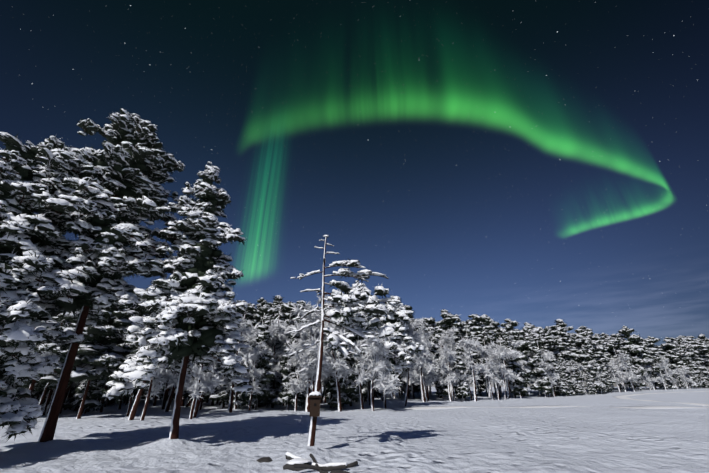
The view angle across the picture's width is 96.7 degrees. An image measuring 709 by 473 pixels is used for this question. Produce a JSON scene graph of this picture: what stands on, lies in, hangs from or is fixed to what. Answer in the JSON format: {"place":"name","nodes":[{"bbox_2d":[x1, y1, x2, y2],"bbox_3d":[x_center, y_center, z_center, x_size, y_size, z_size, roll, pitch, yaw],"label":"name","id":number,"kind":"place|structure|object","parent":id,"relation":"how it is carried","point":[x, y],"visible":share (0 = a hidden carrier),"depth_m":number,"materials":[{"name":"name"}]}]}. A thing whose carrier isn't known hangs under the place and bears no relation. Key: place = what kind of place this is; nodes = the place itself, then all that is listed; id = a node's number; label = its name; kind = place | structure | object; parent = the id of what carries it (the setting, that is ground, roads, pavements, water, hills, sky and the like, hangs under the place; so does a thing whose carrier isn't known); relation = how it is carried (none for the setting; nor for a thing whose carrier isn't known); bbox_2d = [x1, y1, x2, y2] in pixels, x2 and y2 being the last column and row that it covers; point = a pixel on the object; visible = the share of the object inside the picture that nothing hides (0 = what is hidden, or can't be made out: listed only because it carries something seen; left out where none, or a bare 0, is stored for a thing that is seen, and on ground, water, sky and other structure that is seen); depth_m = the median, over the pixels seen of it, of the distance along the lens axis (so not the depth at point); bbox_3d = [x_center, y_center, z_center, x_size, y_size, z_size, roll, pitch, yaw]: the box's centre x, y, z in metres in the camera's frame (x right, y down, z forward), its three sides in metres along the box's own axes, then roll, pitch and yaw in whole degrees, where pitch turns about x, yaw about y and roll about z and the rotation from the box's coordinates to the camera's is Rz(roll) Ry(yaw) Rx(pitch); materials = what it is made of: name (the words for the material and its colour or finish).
{"place":"outdoors","nodes":[
{"label":"outdoors","id":0,"kind":"place"},
{"bbox_2d":[0,387,708,472],"bbox_3d":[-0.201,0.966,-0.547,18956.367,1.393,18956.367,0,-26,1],"label":"snow ground","id":1,"kind":"structure","parent":0,"point":[657,430],"depth_m":10.98,"materials":[{"name":"white snow"}]},
{"bbox_2d":[0,132,90,442],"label":"pine","id":2,"kind":"object","parent":1,"relation":"on","point":[25,237],"visible":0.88,"depth_m":8.92,"materials":[{"name":"white plant"}]},
{"bbox_2d":[26,319,68,397],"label":"forest tree","id":3,"kind":"object","parent":1,"relation":"on","point":[32,385],"depth_m":17.58,"materials":[{"name":"white wood"}]},
{"bbox_2d":[19,311,79,419],"bbox_3d":[-17.108,7.270,18.144,3.639,5.929,3.668,-18,-31,33],"label":"forest tree","id":4,"kind":"object","parent":1,"relation":"on","point":[46,381],"visible":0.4,"depth_m":17.41,"materials":[{"name":"white wood"}]},
{"bbox_2d":[63,385,102,409],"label":"forest tree","id":5,"kind":"object","parent":1,"relation":"on","point":[71,399],"depth_m":25.82,"materials":[{"name":"green plant"}]},
{"bbox_2d":[65,338,115,413],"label":"forest tree","id":6,"kind":"object","parent":1,"relation":"on","point":[90,402],"visible":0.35,"depth_m":19.97,"materials":[{"name":"plant"}]},
{"bbox_2d":[52,305,140,418],"bbox_3d":[-14.737,6.703,18.272,4.614,6.907,4.512,-12,-28,23],"label":"forest tree","id":7,"kind":"object","parent":1,"relation":"on","point":[94,359],"visible":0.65,"depth_m":17.38,"materials":[{"name":"green plant"}]},
{"bbox_2d":[17,108,184,441],"bbox_3d":[-9.205,0.299,11.296,5.827,12.601,4.975,0,-26,1],"label":"tall pine","id":8,"kind":"object","parent":1,"relation":"on","point":[112,208],"visible":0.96,"depth_m":10.76,"materials":[{"name":"white plant"}]},
{"bbox_2d":[107,342,165,416],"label":"forest tree","id":9,"kind":"object","parent":1,"relation":"on","point":[128,350],"visible":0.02,"depth_m":18.42,"materials":[{"name":"white wood"}]},
{"bbox_2d":[124,329,177,419],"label":"forest tree","id":10,"kind":"object","parent":1,"relation":"on","point":[135,406],"visible":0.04,"depth_m":16.84,"materials":[{"name":"brown wood"}]},
{"bbox_2d":[140,365,165,420],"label":"forest tree","id":11,"kind":"object","parent":1,"relation":"on","point":[154,387],"visible":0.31,"depth_m":17.21,"materials":[{"name":"grey plant"}]},
{"bbox_2d":[154,370,191,411],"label":"forest tree","id":12,"kind":"object","parent":1,"relation":"on","point":[164,379],"visible":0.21,"depth_m":21.76,"materials":[{"name":"grey wood"}]},
{"bbox_2d":[100,161,252,438],"bbox_3d":[-5.758,1.560,11.460,4.272,10.473,4.718,0,-26,1],"label":"pine","id":13,"kind":"object","parent":1,"relation":"on","point":[194,317],"visible":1,"depth_m":10.49,"materials":[{"name":"white plant"}]},
{"bbox_2d":[164,346,224,417],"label":"forest tree","id":14,"kind":"object","parent":1,"relation":"on","point":[213,383],"visible":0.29,"depth_m":18.94,"materials":[{"name":"grey wood"}]},
{"bbox_2d":[182,390,210,403],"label":"forest tree","id":15,"kind":"object","parent":1,"relation":"on","point":[186,393],"visible":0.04,"depth_m":27.02,"materials":[{"name":"plant"}]},
{"bbox_2d":[188,345,218,418],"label":"forest tree","id":16,"kind":"object","parent":1,"relation":"on","point":[196,388],"visible":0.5,"depth_m":18.02,"materials":[{"name":"grey wood"}]},
{"bbox_2d":[209,367,235,408],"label":"forest tree","id":17,"kind":"object","parent":1,"relation":"on","point":[222,396],"visible":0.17,"depth_m":23.97,"materials":[{"name":"green wood"}]},
{"bbox_2d":[220,342,250,408],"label":"forest tree","id":18,"kind":"object","parent":1,"relation":"on","point":[228,388],"visible":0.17,"depth_m":24.31,"materials":[{"name":"grey wood"}]},
{"bbox_2d":[216,312,255,412],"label":"forest tree","id":19,"kind":"object","parent":1,"relation":"on","point":[243,330],"visible":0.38,"depth_m":22.60,"materials":[{"name":"grey wood"}]},
{"bbox_2d":[218,300,262,404],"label":"forest tree","id":20,"kind":"object","parent":1,"relation":"on","point":[251,309],"visible":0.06,"depth_m":32.44,"materials":[{"name":"white wood"}]},
{"bbox_2d":[233,354,250,408],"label":"forest tree","id":21,"kind":"object","parent":1,"relation":"on","point":[239,399],"visible":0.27,"depth_m":23.98,"materials":[{"name":"green plant"}]},
{"bbox_2d":[239,317,275,409],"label":"forest tree","id":22,"kind":"object","parent":1,"relation":"on","point":[265,335],"visible":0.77,"depth_m":24.41,"materials":[{"name":"white wood"}]},
{"bbox_2d":[242,313,272,406],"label":"forest tree","id":23,"kind":"object","parent":1,"relation":"on","point":[250,339],"visible":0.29,"depth_m":28.50,"materials":[{"name":"grey wood"}]},
{"bbox_2d":[246,340,269,410],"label":"forest tree","id":24,"kind":"object","parent":1,"relation":"on","point":[254,374],"visible":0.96,"depth_m":23.46,"materials":[{"name":"grey wood"}]},
{"bbox_2d":[249,297,273,328],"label":"forest tree","id":25,"kind":"object","parent":1,"relation":"on","point":[263,306],"visible":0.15,"depth_m":38.34,"materials":[{"name":"white wood"}]},
{"bbox_2d":[258,349,275,407],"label":"forest tree","id":26,"kind":"object","parent":1,"relation":"on","point":[266,401],"visible":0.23,"depth_m":26.39,"materials":[{"name":"plant"}]},
{"bbox_2d":[251,321,290,407],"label":"forest tree","id":27,"kind":"object","parent":1,"relation":"on","point":[281,339],"visible":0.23,"depth_m":28.76,"materials":[{"name":"grey wood"}]},
{"bbox_2d":[256,307,288,407],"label":"forest tree","id":28,"kind":"object","parent":1,"relation":"on","point":[274,326],"visible":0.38,"depth_m":28.50,"materials":[{"name":"grey wood"}]},
{"bbox_2d":[261,335,284,405],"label":"forest tree","id":29,"kind":"object","parent":1,"relation":"on","point":[278,381],"visible":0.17,"depth_m":28.37,"materials":[{"name":"green wood"}]},
{"bbox_2d":[261,307,292,387],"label":"forest tree","id":30,"kind":"object","parent":1,"relation":"on","point":[272,317],"visible":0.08,"depth_m":34.57,"materials":[{"name":"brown wood"}]},
{"bbox_2d":[267,303,300,404],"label":"forest tree","id":31,"kind":"object","parent":1,"relation":"on","point":[285,316],"visible":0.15,"depth_m":34.50,"materials":[{"name":"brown wood"}]},
{"bbox_2d":[270,302,302,404],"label":"forest tree","id":32,"kind":"object","parent":1,"relation":"on","point":[287,306],"visible":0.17,"depth_m":34.91,"materials":[{"name":"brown wood"}]},
{"bbox_2d":[273,329,301,409],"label":"forest tree","id":33,"kind":"object","parent":1,"relation":"on","point":[284,396],"visible":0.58,"depth_m":25.27,"materials":[{"name":"green wood"}]},
{"bbox_2d":[279,314,302,405],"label":"forest tree","id":34,"kind":"object","parent":1,"relation":"on","point":[286,328],"visible":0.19,"depth_m":32.52,"materials":[{"name":"grey wood"}]},
{"bbox_2d":[284,355,308,410],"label":"forest tree","id":35,"kind":"object","parent":1,"relation":"on","point":[292,362],"visible":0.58,"depth_m":24.59,"materials":[{"name":"white wood"}]},
{"bbox_2d":[283,458,310,470],"bbox_3d":[-1.232,4.949,6.854,0.624,0.202,0.402,0,-26,1],"label":"stone","id":36,"kind":"object","parent":1,"relation":"on","point":[289,465],"visible":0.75,"depth_m":6.73,"materials":[{"name":"grey"}]},
{"bbox_2d":[282,301,329,411],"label":"forest tree","id":37,"kind":"object","parent":1,"relation":"on","point":[312,316],"visible":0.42,"depth_m":25.36,"materials":[{"name":"white wood"}]},
{"bbox_2d":[287,320,341,391],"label":"tree","id":38,"kind":"object","parent":1,"relation":"on","point":[310,366],"visible":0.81,"depth_m":24.10,"materials":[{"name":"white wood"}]},
{"bbox_2d":[285,451,357,472],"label":"fallen branches","id":39,"kind":"object","parent":1,"relation":"on","point":[323,468],"visible":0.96,"depth_m":6.59,"materials":[{"name":"grey"}]},
{"bbox_2d":[310,292,359,411],"bbox_3d":[-1.394,9.038,26.118,4.976,9.626,5.252,11,-28,-22],"label":"tree","id":40,"kind":"object","parent":1,"relation":"on","point":[345,371],"visible":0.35,"depth_m":25.18,"materials":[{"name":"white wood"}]},
{"bbox_2d":[325,337,359,409],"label":"forest tree","id":41,"kind":"object","parent":1,"relation":"on","point":[349,388],"visible":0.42,"depth_m":26.28,"materials":[{"name":"plant"}]},
{"bbox_2d":[286,235,402,445],"bbox_3d":[-0.235,2.689,9.053,3.473,6.281,2.095,0,-26,1],"label":"snag tree","id":42,"kind":"object","parent":1,"relation":"on","point":[341,314],"visible":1,"depth_m":9.22,"materials":[{"name":"brown wood"}]},
{"bbox_2d":[309,391,321,420],"bbox_3d":[-1.043,4.452,8.262,0.338,0.706,0.352,3,-26,-7],"label":"nest box","id":43,"kind":"object","parent":42,"relation":"attached to","point":[315,397],"visible":1,"depth_m":8.19,"materials":[{"name":"brown wood"}]},
{"bbox_2d":[333,280,392,408],"bbox_3d":[0.375,9.221,28.269,5.347,11.139,5.901,0,-26,1],"label":"pine tree","id":44,"kind":"object","parent":1,"relation":"on","point":[340,354],"visible":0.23,"depth_m":26.87,"materials":[{"name":"white plant"}]},
{"bbox_2d":[350,334,402,410],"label":"tree","id":45,"kind":"object","parent":1,"relation":"on","point":[377,366],"visible":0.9,"depth_m":25.09,"materials":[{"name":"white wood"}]},
{"bbox_2d":[366,296,425,408],"bbox_3d":[3.702,10.525,29.715,5.246,10.031,4.811,10,-27,-21],"label":"pine tree","id":46,"kind":"object","parent":1,"relation":"on","point":[401,360],"visible":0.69,"depth_m":28.97,"materials":[{"name":"white plant"}]},
{"bbox_2d":[398,318,430,405],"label":"tree","id":47,"kind":"object","parent":1,"relation":"on","point":[416,356],"visible":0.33,"depth_m":31.27,"materials":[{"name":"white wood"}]},
{"bbox_2d":[403,305,433,398],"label":"forest tree","id":48,"kind":"object","parent":1,"relation":"on","point":[407,307],"visible":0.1,"depth_m":49.66,"materials":[{"name":"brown wood"}]},
{"bbox_2d":[401,335,439,401],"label":"forest tree","id":49,"kind":"object","parent":1,"relation":"on","point":[426,367],"visible":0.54,"depth_m":38.10,"materials":[{"name":"white wood"}]},
{"bbox_2d":[411,357,435,395],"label":"forest tree","id":50,"kind":"object","parent":1,"relation":"on","point":[429,382],"visible":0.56,"depth_m":40.00,"materials":[{"name":"grey plant"}]},
{"bbox_2d":[419,324,438,399],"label":"forest tree","id":51,"kind":"object","parent":1,"relation":"on","point":[424,339],"visible":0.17,"depth_m":43.73,"materials":[{"name":"grey wood"}]},
{"bbox_2d":[419,320,440,397],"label":"forest tree","id":52,"kind":"object","parent":1,"relation":"on","point":[435,347],"visible":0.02,"depth_m":52.24,"materials":[{"name":"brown wood"}]},
{"bbox_2d":[425,317,446,384],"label":"forest tree","id":53,"kind":"object","parent":1,"relation":"on","point":[430,322],"visible":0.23,"depth_m":58.88,"materials":[{"name":"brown wood"}]},
{"bbox_2d":[434,353,448,399],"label":"forest tree","id":54,"kind":"object","parent":1,"relation":"on","point":[442,391],"visible":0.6,"depth_m":44.52,"materials":[{"name":"green wood"}]},
{"bbox_2d":[432,341,459,400],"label":"forest tree","id":55,"kind":"object","parent":1,"relation":"on","point":[445,357],"visible":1,"depth_m":40.79,"materials":[{"name":"white wood"}]},
{"bbox_2d":[434,343,461,400],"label":"forest tree","id":56,"kind":"object","parent":1,"relation":"on","point":[445,371],"visible":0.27,"depth_m":44.36,"materials":[{"name":"white wood"}]},
{"bbox_2d":[434,326,468,397],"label":"forest tree","id":57,"kind":"object","parent":1,"relation":"on","point":[446,339],"visible":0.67,"depth_m":45.57,"materials":[{"name":"white wood"}]},
{"bbox_2d":[434,313,473,367],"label":"forest tree","id":58,"kind":"object","parent":1,"relation":"on","point":[450,321],"visible":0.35,"depth_m":58.44,"materials":[{"name":"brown wood"}]},
{"bbox_2d":[452,343,470,400],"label":"forest tree","id":59,"kind":"object","parent":1,"relation":"on","point":[463,389],"visible":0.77,"depth_m":42.87,"materials":[{"name":"wood"}]},
{"bbox_2d":[449,350,480,400],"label":"forest tree","id":60,"kind":"object","parent":1,"relation":"on","point":[469,379],"visible":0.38,"depth_m":43.34,"materials":[{"name":"white wood"}]},
{"bbox_2d":[455,330,489,400],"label":"forest tree","id":61,"kind":"object","parent":1,"relation":"on","point":[470,345],"visible":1,"depth_m":43.34,"materials":[{"name":"white wood"}]},
{"bbox_2d":[460,314,506,395],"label":"forest tree","id":62,"kind":"object","parent":1,"relation":"on","point":[475,325],"visible":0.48,"depth_m":55.49,"materials":[{"name":"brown wood"}]},
{"bbox_2d":[468,329,502,396],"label":"forest tree","id":63,"kind":"object","parent":1,"relation":"on","point":[483,336],"visible":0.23,"depth_m":53.62,"materials":[{"name":"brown wood"}]},
{"bbox_2d":[474,342,498,399],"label":"forest tree","id":64,"kind":"object","parent":1,"relation":"on","point":[481,351],"visible":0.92,"depth_m":45.72,"materials":[{"name":"white wood"}]},
{"bbox_2d":[481,314,501,395],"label":"forest tree","id":65,"kind":"object","parent":1,"relation":"on","point":[493,323],"visible":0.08,"depth_m":64.50,"materials":[{"name":"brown wood"}]},
{"bbox_2d":[489,363,506,399],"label":"forest tree","id":66,"kind":"object","parent":1,"relation":"on","point":[494,367],"visible":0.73,"depth_m":45.51,"materials":[{"name":"white wood"}]},
{"bbox_2d":[487,349,514,398],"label":"forest tree","id":67,"kind":"object","parent":1,"relation":"on","point":[500,369],"visible":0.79,"depth_m":47.25,"materials":[{"name":"white wood"}]},
{"bbox_2d":[484,340,522,397],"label":"forest tree","id":68,"kind":"object","parent":1,"relation":"on","point":[514,377],"visible":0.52,"depth_m":49.46,"materials":[{"name":"white wood"}]},
{"bbox_2d":[500,335,525,397],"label":"forest tree","id":69,"kind":"object","parent":1,"relation":"on","point":[516,344],"visible":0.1,"depth_m":53.71,"materials":[{"name":"white wood"}]},
{"bbox_2d":[501,330,530,397],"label":"forest tree","id":70,"kind":"object","parent":1,"relation":"on","point":[518,387],"visible":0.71,"depth_m":50.57,"materials":[{"name":"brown wood"}]},
{"bbox_2d":[497,318,537,396],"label":"forest tree","id":71,"kind":"object","parent":1,"relation":"on","point":[509,325],"visible":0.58,"depth_m":60.24,"materials":[{"name":"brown wood"}]},
{"bbox_2d":[528,336,553,396],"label":"forest tree","id":72,"kind":"object","parent":1,"relation":"on","point":[545,386],"visible":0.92,"depth_m":57.57,"materials":[{"name":"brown wood"}]},
{"bbox_2d":[523,333,562,395],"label":"forest tree","id":73,"kind":"object","parent":1,"relation":"on","point":[546,344],"visible":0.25,"depth_m":66.77,"materials":[{"name":"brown wood"}]},
{"bbox_2d":[526,346,560,396],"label":"forest tree","id":74,"kind":"object","parent":1,"relation":"on","point":[550,375],"visible":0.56,"depth_m":58.85,"materials":[{"name":"white wood"}]},
{"bbox_2d":[534,361,556,396],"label":"forest tree","id":75,"kind":"object","parent":1,"relation":"on","point":[545,365],"visible":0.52,"depth_m":57.79,"materials":[{"name":"white wood"}]},
{"bbox_2d":[549,353,566,395],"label":"forest tree","id":76,"kind":"object","parent":1,"relation":"on","point":[561,386],"visible":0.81,"depth_m":59.71,"materials":[{"name":"white wood"}]},
{"bbox_2d":[544,319,575,336],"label":"forest tree","id":77,"kind":"object","parent":1,"relation":"on","point":[560,323],"visible":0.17,"depth_m":87.75,"materials":[{"name":"white wood"}]},
{"bbox_2d":[544,326,575,394],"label":"forest tree","id":78,"kind":"object","parent":1,"relation":"on","point":[547,330],"visible":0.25,"depth_m":68.52,"materials":[{"name":"white wood"}]},
{"bbox_2d":[558,362,571,395],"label":"forest tree","id":79,"kind":"object","parent":1,"relation":"on","point":[568,386],"visible":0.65,"depth_m":61.36,"materials":[{"name":"white wood"}]},
{"bbox_2d":[557,353,575,394],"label":"forest tree","id":80,"kind":"object","parent":1,"relation":"on","point":[567,376],"visible":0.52,"depth_m":62.21,"materials":[{"name":"white wood"}]},
{"bbox_2d":[554,328,589,366],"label":"forest tree","id":81,"kind":"object","parent":1,"relation":"on","point":[564,337],"visible":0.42,"depth_m":74.16,"materials":[{"name":"white wood"}]},
{"bbox_2d":[569,361,582,393],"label":"forest tree","id":82,"kind":"object","parent":1,"relation":"on","point":[579,389],"visible":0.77,"depth_m":64.02,"materials":[{"name":"white wood"}]},
{"bbox_2d":[572,360,586,394],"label":"forest tree","id":83,"kind":"object","parent":1,"relation":"on","point":[579,374],"visible":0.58,"depth_m":66.92,"materials":[{"name":"white wood"}]},
{"bbox_2d":[572,335,609,370],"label":"forest tree","id":84,"kind":"object","parent":1,"relation":"on","point":[583,339],"visible":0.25,"depth_m":78.98,"materials":[{"name":"white wood"}]},
{"bbox_2d":[585,369,596,394],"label":"forest tree","id":85,"kind":"object","parent":1,"relation":"on","point":[589,384],"visible":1,"depth_m":68.10,"materials":[{"name":"white wood"}]},
{"bbox_2d":[571,326,611,373],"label":"forest tree","id":86,"kind":"object","parent":1,"relation":"on","point":[584,331],"visible":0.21,"depth_m":86.03,"materials":[{"name":"white wood"}]},
{"bbox_2d":[580,347,603,393],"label":"forest tree","id":87,"kind":"object","parent":1,"relation":"on","point":[589,367],"visible":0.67,"depth_m":70.78,"materials":[{"name":"white wood"}]},
{"bbox_2d":[583,340,608,391],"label":"forest tree","id":88,"kind":"object","parent":1,"relation":"on","point":[589,349],"visible":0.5,"depth_m":76.26,"materials":[{"name":"white wood"}]},
{"bbox_2d":[601,362,615,392],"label":"forest tree","id":89,"kind":"object","parent":1,"relation":"on","point":[610,382],"visible":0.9,"depth_m":76.17,"materials":[{"name":"white wood"}]},
{"bbox_2d":[605,359,625,391],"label":"forest tree","id":90,"kind":"object","parent":1,"relation":"on","point":[610,366],"visible":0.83,"depth_m":78.44,"materials":[{"name":"white wood"}]},
{"bbox_2d":[600,338,631,374],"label":"forest tree","id":91,"kind":"object","parent":1,"relation":"on","point":[610,351],"visible":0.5,"depth_m":90.39,"materials":[{"name":"white wood"}]},
{"bbox_2d":[603,334,637,389],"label":"forest tree","id":92,"kind":"object","parent":1,"relation":"on","point":[617,339],"visible":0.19,"depth_m":90.67,"materials":[{"name":"white wood"}]},
{"bbox_2d":[609,350,636,391],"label":"forest tree","id":93,"kind":"object","parent":1,"relation":"on","point":[618,361],"visible":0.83,"depth_m":81.24,"materials":[{"name":"white wood"}]},
{"bbox_2d":[615,360,640,391],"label":"forest tree","id":94,"kind":"object","parent":1,"relation":"on","point":[625,364],"visible":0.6,"depth_m":81.25,"materials":[{"name":"white wood"}]},
{"bbox_2d":[623,351,646,389],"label":"forest tree","id":95,"kind":"object","parent":1,"relation":"on","point":[630,364],"visible":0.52,"depth_m":82.40,"materials":[{"name":"white wood"}]},
{"bbox_2d":[618,326,660,389],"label":"forest tree","id":96,"kind":"object","parent":1,"relation":"on","point":[631,341],"visible":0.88,"depth_m":90.89,"materials":[{"name":"white wood"}]},
{"bbox_2d":[626,341,660,389],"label":"forest tree","id":97,"kind":"object","parent":1,"relation":"on","point":[657,359],"visible":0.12,"depth_m":91.94,"materials":[{"name":"white wood"}]},
{"bbox_2d":[642,336,676,388],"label":"forest tree","id":98,"kind":"object","parent":1,"relation":"on","point":[649,341],"visible":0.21,"depth_m":99.46,"materials":[{"name":"white wood"}]},
{"bbox_2d":[663,337,701,387],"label":"forest tree","id":99,"kind":"object","parent":1,"relation":"on","point":[672,341],"visible":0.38,"depth_m":105.98,"materials":[{"name":"white wood"}]},
{"bbox_2d":[671,344,698,388],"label":"forest tree","id":100,"kind":"object","parent":1,"relation":"on","point":[675,350],"visible":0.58,"depth_m":99.29,"materials":[{"name":"white wood"}]},
{"bbox_2d":[675,343,702,387],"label":"forest tree","id":101,"kind":"object","parent":1,"relation":"on","point":[685,360],"visible":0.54,"depth_m":100.36,"materials":[{"name":"white wood"}]},
{"bbox_2d":[680,339,708,365],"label":"forest tree","id":102,"kind":"object","parent":1,"relation":"on","point":[698,347],"visible":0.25,"depth_m":106.56,"materials":[{"name":"white wood"}]},
{"bbox_2d":[686,345,708,386],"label":"forest tree","id":103,"kind":"object","parent":1,"relation":"on","point":[704,370],"visible":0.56,"depth_m":101.88,"materials":[{"name":"white wood"}]},
{"bbox_2d":[0,0,708,386],"label":"sky","id":104,"kind":"structure","parent":0,"point":[540,163],"materials":[{"name":"blue"}]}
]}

